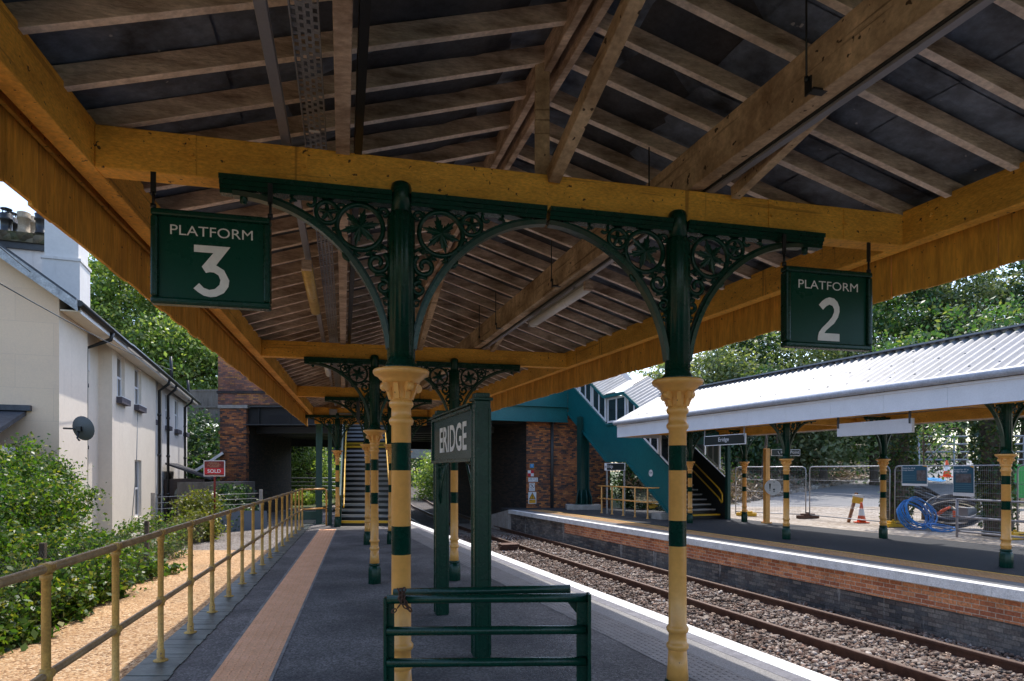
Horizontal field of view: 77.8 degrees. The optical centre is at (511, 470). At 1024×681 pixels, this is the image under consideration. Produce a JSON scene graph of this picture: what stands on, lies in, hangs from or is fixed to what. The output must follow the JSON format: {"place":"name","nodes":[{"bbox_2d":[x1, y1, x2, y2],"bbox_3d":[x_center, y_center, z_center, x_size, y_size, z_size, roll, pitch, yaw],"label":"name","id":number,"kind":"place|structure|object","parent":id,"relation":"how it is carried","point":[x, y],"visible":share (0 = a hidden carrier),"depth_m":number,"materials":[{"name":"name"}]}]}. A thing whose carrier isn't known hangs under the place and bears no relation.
{"place":"outdoors","nodes":[
{"label":"outdoors","id":0,"kind":"place"},
{"bbox_2d":[0,550,268,680],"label":"gravel yard","id":1,"kind":"structure","parent":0,"point":[138,641],"depth_m":9.22,"materials":[{"name":"gravel"}]},
{"bbox_2d":[0,611,66,654],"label":"weed patch","id":2,"kind":"object","parent":1,"relation":"on","point":[25,635],"visible":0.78,"depth_m":8.32,"materials":[{"name":"green plant"}]},
{"bbox_2d":[19,591,98,624],"bbox_3d":[-6.934,2.137,9.531,0.918,0.706,1.602,0,0,0],"label":"weed patch","id":3,"kind":"object","parent":1,"relation":"on","point":[70,608],"visible":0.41,"depth_m":9.69,"materials":[{"name":"green plant"}]},
{"bbox_2d":[0,516,202,634],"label":"wire fence","id":4,"kind":"object","parent":1,"relation":"on","point":[42,553],"visible":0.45,"depth_m":12.20,"materials":[{"name":"grey"}]},
{"bbox_2d":[71,567,136,606],"bbox_3d":[-7.242,2.086,11.224,0.860,0.764,1.405,0,0,0],"label":"weed patch","id":5,"kind":"object","parent":1,"relation":"on","point":[109,590],"visible":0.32,"depth_m":11.25,"materials":[{"name":"green plant"}]},
{"bbox_2d":[126,554,187,582],"bbox_3d":[-7.702,2.136,13.676,0.804,0.733,1.946,0,0,0],"label":"weed patch","id":6,"kind":"object","parent":1,"relation":"on","point":[168,569],"visible":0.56,"depth_m":13.46,"materials":[{"name":"green plant"}]},
{"bbox_2d":[111,525,185,570],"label":"garden ground","id":7,"kind":"structure","parent":0,"point":[166,539],"depth_m":20.11,"materials":[{"name":"green plant"}]},
{"bbox_2d":[0,431,138,635],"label":"bramble bush","id":8,"kind":"object","parent":7,"relation":"on","point":[39,499],"visible":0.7,"depth_m":10.87,"materials":[{"name":"green plant"}]},
{"bbox_2d":[0,498,205,649],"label":"bramble bush","id":9,"kind":"object","parent":7,"relation":"on","point":[60,586],"visible":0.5,"depth_m":10.94,"materials":[{"name":"green plant"}]},
{"bbox_2d":[0,207,216,536],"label":"terraced house","id":10,"kind":"structure","parent":7,"relation":"on","point":[57,374],"depth_m":16.87,"materials":[{"name":"white paint"}]},
{"bbox_2d":[63,416,94,440],"bbox_3d":[-9.258,-0.889,13.547,0.738,0.539,0.251,0,0,0],"label":"satellite dish","id":11,"kind":"object","parent":10,"relation":"attached to","point":[82,428],"visible":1,"depth_m":13.50,"materials":[{"name":"black paint"}]},
{"bbox_2d":[177,452,254,514],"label":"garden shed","id":12,"kind":"structure","parent":7,"relation":"on","point":[182,487],"depth_m":27.01,"materials":[{"name":"grey wood"}]},
{"bbox_2d":[183,503,334,549],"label":"stone yard","id":13,"kind":"structure","parent":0,"point":[220,543],"depth_m":21.72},
{"bbox_2d":[166,485,232,544],"bbox_3d":[-10.620,1.509,21.365,2.086,2.074,4.010,0,0,-19],"label":"garden bush","id":14,"kind":"object","parent":13,"relation":"on","point":[198,508],"visible":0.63,"depth_m":21.17,"materials":[{"name":"green plant"}]},
{"bbox_2d":[151,489,266,539],"bbox_3d":[-10.957,1.600,23.162,0.282,1.700,4.612,0,0,29],"label":"garden fence","id":15,"kind":"object","parent":13,"relation":"on","point":[247,520],"visible":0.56,"depth_m":24.04,"materials":[{"name":"wood"}]},
{"bbox_2d":[204,460,224,536],"bbox_3d":[-10.333,1.028,22.023,0.720,2.744,0.065,0,0,-3],"label":"sold board","id":16,"kind":"object","parent":13,"relation":"on","point":[214,468],"visible":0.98,"depth_m":22.00,"materials":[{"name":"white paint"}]},
{"bbox_2d":[210,483,265,530],"bbox_3d":[-11.454,1.540,25.174,2.396,2.316,5.424,0,0,-8],"label":"garden bush","id":17,"kind":"object","parent":13,"relation":"on","point":[237,494],"visible":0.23,"depth_m":26.14,"materials":[{"name":"green plant"}]},
{"bbox_2d":[293,490,334,507],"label":"grass bank","id":18,"kind":"structure","parent":0,"point":[313,505],"depth_m":39.78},
{"bbox_2d":[291,446,340,498],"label":"tree","id":19,"kind":"object","parent":18,"relation":"on","point":[310,466],"visible":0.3,"depth_m":46.25,"materials":[{"name":"green plant"}]},
{"bbox_2d":[168,512,749,680],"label":"platform","id":20,"kind":"structure","parent":0,"point":[337,634],"depth_m":6.87,"materials":[{"name":"asphalt"}]},
{"bbox_2d":[120,512,322,680],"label":"platform coping","id":21,"kind":"object","parent":20,"relation":"attached to","point":[180,646],"visible":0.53,"depth_m":7.27,"materials":[{"name":"concrete"}]},
{"bbox_2d":[0,488,326,680],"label":"handrail fence","id":22,"kind":"object","parent":21,"relation":"on","point":[44,573],"visible":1,"depth_m":5.93,"materials":[{"name":"metal"}]},
{"bbox_2d":[205,529,336,680],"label":"tactile paving","id":23,"kind":"structure","parent":20,"relation":"on","point":[256,652],"depth_m":7.36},
{"bbox_2d":[289,424,324,524],"bbox_3d":[-6.853,-0.100,21.186,1.151,3.800,0.428,0,0,-11],"label":"steel post","id":24,"kind":"object","parent":20,"relation":"on","point":[316,515],"visible":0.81,"depth_m":21.14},
{"bbox_2d":[327,424,333,524],"bbox_3d":[-5.984,-0.100,20.844,0.228,3.800,0.228,0,0,-11],"label":"steel post","id":25,"kind":"object","parent":20,"relation":"on","point":[329,479],"visible":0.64,"depth_m":20.78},
{"bbox_2d":[305,413,363,526],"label":"iron column","id":26,"kind":"structure","parent":20,"relation":"on","point":[337,431],"depth_m":20.21,"materials":[{"name":"metal"}]},
{"bbox_2d":[304,355,387,583],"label":"iron column","id":27,"kind":"structure","parent":20,"relation":"on","point":[374,432],"depth_m":10.04,"materials":[{"name":"metal"}]},
{"bbox_2d":[325,395,370,544],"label":"iron column","id":28,"kind":"structure","parent":20,"relation":"on","point":[366,445],"depth_m":15.32,"materials":[{"name":"metal"}]},
{"bbox_2d":[339,424,387,525],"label":"open stairs","id":29,"kind":"structure","parent":20,"relation":"on","point":[352,494],"depth_m":22.35,"materials":[{"name":"metal"}]},
{"bbox_2d":[218,172,547,680],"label":"iron column","id":30,"kind":"structure","parent":20,"relation":"on","point":[400,374],"depth_m":3.99,"materials":[{"name":"metal"}]},
{"bbox_2d":[150,171,272,311],"bbox_3d":[-1.752,-1.335,3.715,0.664,0.760,0.075,0,0,-13],"label":"platform sign","id":31,"kind":"object","parent":30,"relation":"hanging from","point":[209,260],"visible":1,"depth_m":3.70,"materials":[{"name":"metal"}]},
{"bbox_2d":[0,0,1023,425],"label":"platform canopy","id":32,"kind":"object","parent":30,"relation":"on","point":[910,170],"visible":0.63,"depth_m":4.32,"materials":[{"name":"wood"}]},
{"bbox_2d":[253,0,336,405],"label":"cable trunking","id":33,"kind":"object","parent":32,"relation":"attached to","point":[262,13],"visible":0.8,"depth_m":3.39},
{"bbox_2d":[301,259,319,314],"bbox_3d":[-2.144,-1.963,6.787,0.110,0.214,1.803,0,0,-15],"label":"tube light","id":34,"kind":"object","parent":33,"relation":"hanging from","point":[308,279],"visible":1,"depth_m":6.41,"materials":[{"name":"yellow plastic"}]},
{"bbox_2d":[287,0,341,402],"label":"cable tray","id":35,"kind":"object","parent":32,"relation":"attached to","point":[297,3],"visible":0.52,"depth_m":3.55,"materials":[{"name":"metal"}]},
{"bbox_2d":[424,0,977,388],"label":"steel channel","id":36,"kind":"object","parent":32,"relation":"attached to","point":[910,45],"visible":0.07,"depth_m":3.56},
{"bbox_2d":[528,281,592,326],"bbox_3d":[0.526,-1.963,7.432,0.110,0.214,1.813,0,0,-18],"label":"tube light","id":37,"kind":"object","parent":36,"relation":"hanging from","point":[584,288],"visible":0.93,"depth_m":7.18,"materials":[{"name":"grey plastic"}]},
{"bbox_2d":[425,0,995,389],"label":"conduit","id":38,"kind":"object","parent":36,"relation":"attached to","point":[976,7],"visible":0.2,"depth_m":3.51,"materials":[{"name":"metal"}]},
{"bbox_2d":[804,0,826,96],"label":"hanger rod","id":39,"kind":"object","parent":32,"relation":"hanging from","point":[811,90],"visible":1,"depth_m":3.41,"materials":[{"name":"black paint"}]},
{"bbox_2d":[381,398,431,543],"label":"iron column","id":40,"kind":"structure","parent":20,"relation":"on","point":[387,445],"depth_m":15.46,"materials":[{"name":"metal"}]},
{"bbox_2d":[430,392,492,656],"bbox_3d":[-0.602,0.527,7.049,0.227,2.545,2.105,0,0,-19],"label":"name board","id":41,"kind":"object","parent":20,"relation":"on","point":[461,433],"visible":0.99,"depth_m":6.15,"materials":[{"name":"metal"}]},
{"bbox_2d":[416,358,519,580],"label":"iron column","id":42,"kind":"structure","parent":20,"relation":"on","point":[454,396],"depth_m":10.35,"materials":[{"name":"metal"}]},
{"bbox_2d":[383,584,590,680],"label":"barrier","id":43,"kind":"object","parent":20,"relation":"on","point":[580,604],"visible":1,"depth_m":3.67,"materials":[{"name":"metal"}]},
{"bbox_2d":[411,531,753,680],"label":"tactile paving","id":44,"kind":"structure","parent":20,"relation":"on","point":[699,669],"depth_m":6.85,"materials":[{"name":"concrete"}]},
{"bbox_2d":[411,526,790,680],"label":"pale pavement","id":45,"kind":"structure","parent":20,"relation":"on","point":[742,668],"depth_m":7.02,"materials":[{"name":"concrete"}]},
{"bbox_2d":[546,206,825,680],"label":"iron column","id":46,"kind":"structure","parent":20,"relation":"on","point":[677,384],"depth_m":4.44,"materials":[{"name":"metal"}]},
{"bbox_2d":[781,234,871,351],"bbox_3d":[2.330,-1.305,4.688,0.761,0.820,0.075,0,0,-14],"label":"platform sign","id":47,"kind":"object","parent":46,"relation":"hanging from","point":[826,309],"visible":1,"depth_m":4.67,"materials":[{"name":"metal"}]},
{"bbox_2d":[314,472,662,511],"bbox_3d":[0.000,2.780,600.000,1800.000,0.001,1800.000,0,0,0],"label":"ground","id":48,"kind":"structure","parent":0,"point":[615,505],"depth_m":56.63,"materials":[{"name":"green"}]},
{"bbox_2d":[216,354,609,516],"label":"road bridge","id":49,"kind":"structure","parent":48,"relation":"on","point":[261,432],"depth_m":30.45,"materials":[{"name":"brick"}]},
{"bbox_2d":[411,449,432,500],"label":"tree","id":50,"kind":"object","parent":48,"relation":"on","point":[428,484],"visible":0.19,"depth_m":56.56,"materials":[{"name":"green plant"}]},
{"bbox_2d":[470,510,510,529],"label":"platform ramp","id":51,"kind":"structure","parent":48,"relation":"on","point":[502,519],"depth_m":28.06,"materials":[{"name":"concrete"}]},
{"bbox_2d":[411,521,838,680],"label":"platform edge","id":52,"kind":"object","parent":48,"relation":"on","point":[776,665],"visible":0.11,"depth_m":7.05,"materials":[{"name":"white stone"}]},
{"bbox_2d":[458,534,1023,680],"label":"ballast","id":53,"kind":"structure","parent":48,"relation":"on","point":[832,666],"depth_m":10.59,"materials":[{"name":"gravel"}]},
{"bbox_2d":[0,182,1023,471],"label":"sky","id":54,"kind":"structure","parent":0,"point":[9,198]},
{"bbox_2d":[411,477,981,680],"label":"track bed","id":55,"kind":"object","parent":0,"point":[421,518],"depth_m":37.94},
{"bbox_2d":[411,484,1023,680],"bbox_3d":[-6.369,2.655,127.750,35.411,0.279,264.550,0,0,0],"label":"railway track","id":56,"kind":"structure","parent":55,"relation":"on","point":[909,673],"depth_m":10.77,"materials":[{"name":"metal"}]},
{"bbox_2d":[511,522,1023,657],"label":"platform wall","id":57,"kind":"structure","parent":55,"relation":"on","point":[998,636],"depth_m":11.86,"materials":[{"name":"brick"}]},
{"bbox_2d":[511,514,1023,625],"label":"platform brick courses","id":58,"kind":"object","parent":57,"relation":"on","point":[993,608],"visible":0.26,"depth_m":11.93,"materials":[{"name":"brick"}]},
{"bbox_2d":[508,510,1023,601],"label":"platform coping","id":59,"kind":"object","parent":58,"relation":"on","point":[993,590],"visible":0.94,"depth_m":11.86,"materials":[{"name":"white paint"}]},
{"bbox_2d":[501,508,1023,588],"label":"platform","id":60,"kind":"structure","parent":0,"point":[974,556],"depth_m":15.15,"materials":[{"name":"concrete"}]},
{"bbox_2d":[565,416,600,509],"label":"bridge column","id":61,"kind":"structure","parent":60,"relation":"on","point":[583,498],"depth_m":27.75,"materials":[{"name":"teal metal"}]},
{"bbox_2d":[605,463,624,514],"bbox_3d":[4.003,0.707,24.623,0.960,1.986,0.084,0,0,45],"label":"post sign","id":62,"kind":"object","parent":60,"relation":"on","point":[614,466],"visible":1,"depth_m":24.63,"materials":[{"name":"metal"}]},
{"bbox_2d":[598,485,658,518],"bbox_3d":[4.191,1.147,23.782,1.012,1.107,3.650,0,0,-38],"label":"short railing","id":63,"kind":"object","parent":60,"relation":"on","point":[622,499],"visible":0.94,"depth_m":23.72,"materials":[{"name":"metal"}]},
{"bbox_2d":[567,373,733,519],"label":"covered stairs","id":64,"kind":"structure","parent":60,"relation":"on","point":[599,407],"depth_m":23.66,"materials":[{"name":"teal metal"}]},
{"bbox_2d":[491,390,568,423],"bbox_3d":[-2.216,-3.821,28.296,9.500,3.258,2.290,0,0,-22],"label":"footbridge","id":65,"kind":"object","parent":64,"relation":"attached to","point":[554,407],"visible":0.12,"depth_m":28.61,"materials":[{"name":"teal metal"}]},
{"bbox_2d":[592,388,606,421],"bbox_3d":[3.641,-2.837,26.424,0.060,1.706,1.100,0,0,-22],"label":"window","id":66,"kind":"structure","parent":64,"relation":"in","point":[599,404],"depth_m":26.37,"materials":[{"name":"white paint"}]},
{"bbox_2d":[607,395,626,422],"bbox_3d":[4.154,-2.420,25.133,0.060,1.000,1.380,0,0,-22],"label":"window","id":67,"kind":"structure","parent":64,"relation":"in","point":[616,406],"depth_m":25.09,"materials":[{"name":"white paint"}]},
{"bbox_2d":[687,430,714,522],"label":"iron column","id":68,"kind":"structure","parent":60,"relation":"on","point":[690,448],"depth_m":20.39,"materials":[{"name":"metal"}]},
{"bbox_2d":[728,430,757,521],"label":"iron column","id":69,"kind":"structure","parent":60,"relation":"on","point":[744,449],"depth_m":20.91,"materials":[{"name":"metal"}]},
{"bbox_2d":[613,323,1023,437],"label":"canopy","id":70,"kind":"object","parent":69,"relation":"on","point":[962,378],"visible":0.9,"depth_m":13.77,"materials":[{"name":"white metal"}]},
{"bbox_2d":[704,426,745,445],"bbox_3d":[5.692,-0.914,17.015,0.055,0.472,1.600,0,0,-23],"label":"hanging name sign","id":71,"kind":"object","parent":70,"relation":"hanging from","point":[729,439],"visible":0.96,"depth_m":16.94,"materials":[{"name":"metal"}]},
{"bbox_2d":[837,411,914,436],"bbox_3d":[7.362,-0.964,12.926,0.100,0.472,1.692,0,0,-21],"label":"blank panel","id":72,"kind":"object","parent":70,"relation":"hanging from","point":[905,425],"visible":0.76,"depth_m":12.81,"materials":[{"name":"metal"}]},
{"bbox_2d":[519,510,1023,587],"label":"platform markings","id":73,"kind":"object","parent":60,"relation":"on","point":[967,577],"visible":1,"depth_m":12.34,"materials":[{"name":"white paint"}]},
{"bbox_2d":[531,510,1023,582],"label":"tactile paving","id":74,"kind":"structure","parent":60,"relation":"on","point":[932,567],"depth_m":12.92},
{"bbox_2d":[761,436,799,523],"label":"help point","id":75,"kind":"structure","parent":60,"relation":"on","point":[771,487],"depth_m":20.33,"materials":[{"name":"beige paint"}]},
{"bbox_2d":[769,420,815,539],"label":"iron column","id":76,"kind":"structure","parent":60,"relation":"on","point":[786,440],"depth_m":15.60,"materials":[{"name":"metal"}]},
{"bbox_2d":[864,416,891,538],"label":"iron column","id":77,"kind":"structure","parent":60,"relation":"on","point":[883,442],"depth_m":15.80,"materials":[{"name":"metal"}]},
{"bbox_2d":[984,402,1023,567],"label":"iron column","id":78,"kind":"structure","parent":60,"relation":"on","point":[1005,421],"depth_m":11.04,"materials":[{"name":"metal"}]},
{"bbox_2d":[627,436,1023,506],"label":"bank","id":79,"kind":"structure","parent":0,"point":[641,495],"depth_m":29.67,"materials":[{"name":"green plant"}]},
{"bbox_2d":[603,445,723,510],"bbox_3d":[7.174,-0.035,30.494,6.791,4.185,3.960,0,0,-40],"label":"shrub","id":80,"kind":"object","parent":79,"relation":"on","point":[628,470],"visible":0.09,"depth_m":29.24,"materials":[{"name":"green plant"}]},
{"bbox_2d":[611,358,718,505],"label":"tree","id":81,"kind":"object","parent":79,"relation":"on","point":[656,374],"visible":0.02,"depth_m":40.57,"materials":[{"name":"green plant"}]},
{"bbox_2d":[660,333,792,470],"bbox_3d":[13.115,-4.113,39.868,8.895,10.650,7.987,0,0,33],"label":"tree","id":82,"kind":"object","parent":79,"relation":"on","point":[726,369],"visible":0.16,"depth_m":38.45,"materials":[{"name":"green plant"}]},
{"bbox_2d":[614,449,869,503],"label":"dead stems","id":83,"kind":"object","parent":79,"relation":"on","point":[750,489],"visible":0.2,"depth_m":33.24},
{"bbox_2d":[698,435,799,474],"bbox_3d":[12.138,-0.211,36.322,8.078,7.830,6.875,0,0,0],"label":"tree","id":84,"kind":"object","parent":79,"relation":"on","point":[754,455],"visible":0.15,"depth_m":35.05,"materials":[{"name":"green plant"}]},
{"bbox_2d":[697,331,817,448],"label":"tree","id":85,"kind":"object","parent":79,"relation":"on","point":[764,345],"visible":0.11,"depth_m":40.58,"materials":[{"name":"green plant"}]},
{"bbox_2d":[756,329,887,483],"bbox_3d":[18.179,-4.209,37.698,8.347,11.099,8.136,0,0,-22],"label":"tree","id":86,"kind":"object","parent":79,"relation":"on","point":[830,447],"visible":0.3,"depth_m":36.67,"materials":[{"name":"green plant"}]},
{"bbox_2d":[946,260,1023,463],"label":"tree","id":87,"kind":"object","parent":79,"relation":"on","point":[1019,291],"visible":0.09,"depth_m":38.97,"materials":[{"name":"green plant"}]},
{"bbox_2d":[731,457,1018,506],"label":"access road","id":88,"kind":"structure","parent":0,"point":[842,498],"depth_m":32.53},
{"bbox_2d":[733,470,869,501],"bbox_3d":[17.130,0.695,37.234,2.467,1.757,23.373,0,0,43],"label":"rubble","id":89,"kind":"object","parent":88,"relation":"on","point":[844,480],"visible":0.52,"depth_m":36.40,"materials":[{"name":"stone"}]},
{"bbox_2d":[786,290,954,484],"bbox_3d":[21.770,-5.855,38.558,9.230,16.132,9.441,0,0,0],"label":"tree","id":90,"kind":"object","parent":88,"relation":"on","point":[881,310],"visible":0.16,"depth_m":37.03,"materials":[{"name":"green plant"}]},
{"bbox_2d":[865,275,992,479],"bbox_3d":[25.027,-6.686,40.060,9.780,16.015,9.176,0,0,0],"label":"tree","id":91,"kind":"object","parent":88,"relation":"on","point":[930,304],"visible":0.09,"depth_m":38.23,"materials":[{"name":"green plant"}]},
{"bbox_2d":[903,264,1023,469],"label":"tree","id":92,"kind":"object","parent":88,"relation":"on","point":[996,291],"visible":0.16,"depth_m":38.22,"materials":[{"name":"green plant"}]},
{"bbox_2d":[913,435,1023,464],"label":"site railing","id":93,"kind":"object","parent":88,"relation":"on","point":[962,459],"visible":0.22,"depth_m":32.66,"materials":[{"name":"metal"}]},
{"bbox_2d":[731,507,1023,547],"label":"site gravel","id":94,"kind":"structure","parent":0,"point":[839,523],"depth_m":20.89,"materials":[{"name":"gravel"}]},
{"bbox_2d":[735,466,805,514],"bbox_3d":[9.715,0.770,23.926,2.646,1.840,0.042,0,0,42],"label":"fence","id":95,"kind":"object","parent":94,"relation":"on","point":[771,503],"visible":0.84,"depth_m":23.80,"materials":[{"name":"metal"}]},
{"bbox_2d":[809,466,890,521],"bbox_3d":[11.215,0.770,21.250,0.042,1.841,3.470,0,0,-16],"label":"fence","id":96,"kind":"object","parent":94,"relation":"on","point":[856,488],"visible":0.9,"depth_m":20.85,"materials":[{"name":"metal"}]},
{"bbox_2d":[863,318,952,526],"bbox_3d":[12.183,-1.338,19.875,4.860,6.617,4.102,0,0,0],"label":"ivy tree","id":97,"kind":"object","parent":94,"relation":"on","point":[900,448],"visible":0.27,"depth_m":19.67,"materials":[{"name":"green plant"}]},
{"bbox_2d":[896,497,937,529],"bbox_3d":[12.008,1.324,18.840,1.076,1.094,0.806,0,0,0],"label":"blue pipe coil","id":98,"kind":"object","parent":94,"relation":"on","point":[906,502],"visible":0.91,"depth_m":18.78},
{"bbox_2d":[874,422,969,519],"bbox_3d":[14.473,-0.624,22.380,3.684,5.347,3.641,0,0,0],"label":"young tree","id":99,"kind":"object","parent":94,"relation":"on","point":[922,444],"visible":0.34,"depth_m":22.18,"materials":[{"name":"green plant"}]},
{"bbox_2d":[909,486,955,516],"bbox_3d":[14.277,1.069,21.692,2.054,1.352,1.478,0,0,0],"label":"duct coil","id":100,"kind":"object","parent":94,"relation":"on","point":[918,493],"visible":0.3,"depth_m":21.24,"materials":[{"name":"black paint"}]},
{"bbox_2d":[894,465,1000,532],"bbox_3d":[12.215,0.770,17.800,0.042,1.841,3.470,0,0,-16],"label":"fence","id":101,"kind":"object","parent":94,"relation":"on","point":[949,502],"visible":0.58,"depth_m":17.73,"materials":[{"name":"metal"}]},
{"bbox_2d":[902,465,927,485],"bbox_3d":[11.904,0.152,18.761,0.015,0.614,0.863,0,0,-16],"label":"site poster","id":102,"kind":"object","parent":101,"relation":"attached to","point":[914,475],"visible":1,"depth_m":18.74,"materials":[{"name":"white paint"}]},
{"bbox_2d":[953,465,973,496],"bbox_3d":[12.319,0.280,17.301,0.015,0.846,0.601,0,0,-16],"label":"site poster","id":103,"kind":"object","parent":101,"relation":"attached to","point":[963,480],"visible":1,"depth_m":17.30,"materials":[{"name":"white paint"}]},
{"bbox_2d":[922,494,981,527],"bbox_3d":[13.347,1.218,19.142,1.640,0.996,1.307,0,0,0],"label":"duct coil","id":104,"kind":"object","parent":94,"relation":"on","point":[934,503],"visible":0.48,"depth_m":19.22,"materials":[{"name":"black paint"}]},
{"bbox_2d":[908,292,1023,536],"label":"ivy tree","id":105,"kind":"object","parent":94,"relation":"on","point":[987,439],"visible":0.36,"depth_m":16.86,"materials":[{"name":"green plant"}]},
{"bbox_2d":[956,498,1023,538],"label":"metal railing","id":106,"kind":"object","parent":94,"relation":"on","point":[990,519],"visible":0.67,"depth_m":15.48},
{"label":"left embankment","id":107,"kind":"structure","parent":0,"visible":0},
{"bbox_2d":[88,252,189,379],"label":"tree","id":108,"kind":"object","parent":107,"relation":"on","point":[115,299],"visible":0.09,"depth_m":44.35,"materials":[{"name":"green plant"}]},
{"bbox_2d":[121,308,218,435],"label":"tree","id":109,"kind":"object","parent":107,"relation":"on","point":[175,342],"visible":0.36,"depth_m":42.92,"materials":[{"name":"green plant"}]},
{"bbox_2d":[186,405,219,480],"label":"ivy bank","id":110,"kind":"structure","parent":107,"relation":"on","point":[200,436],"depth_m":35.84,"materials":[{"name":"green plant"}]},
{"bbox_2d":[187,389,219,423],"bbox_3d":[-18.328,-3.930,38.966,9.670,2.100,0.186,0,0,6],"label":"board fence","id":111,"kind":"object","parent":107,"relation":"on","point":[207,399],"visible":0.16,"depth_m":39.03,"materials":[{"name":"grey wood"}]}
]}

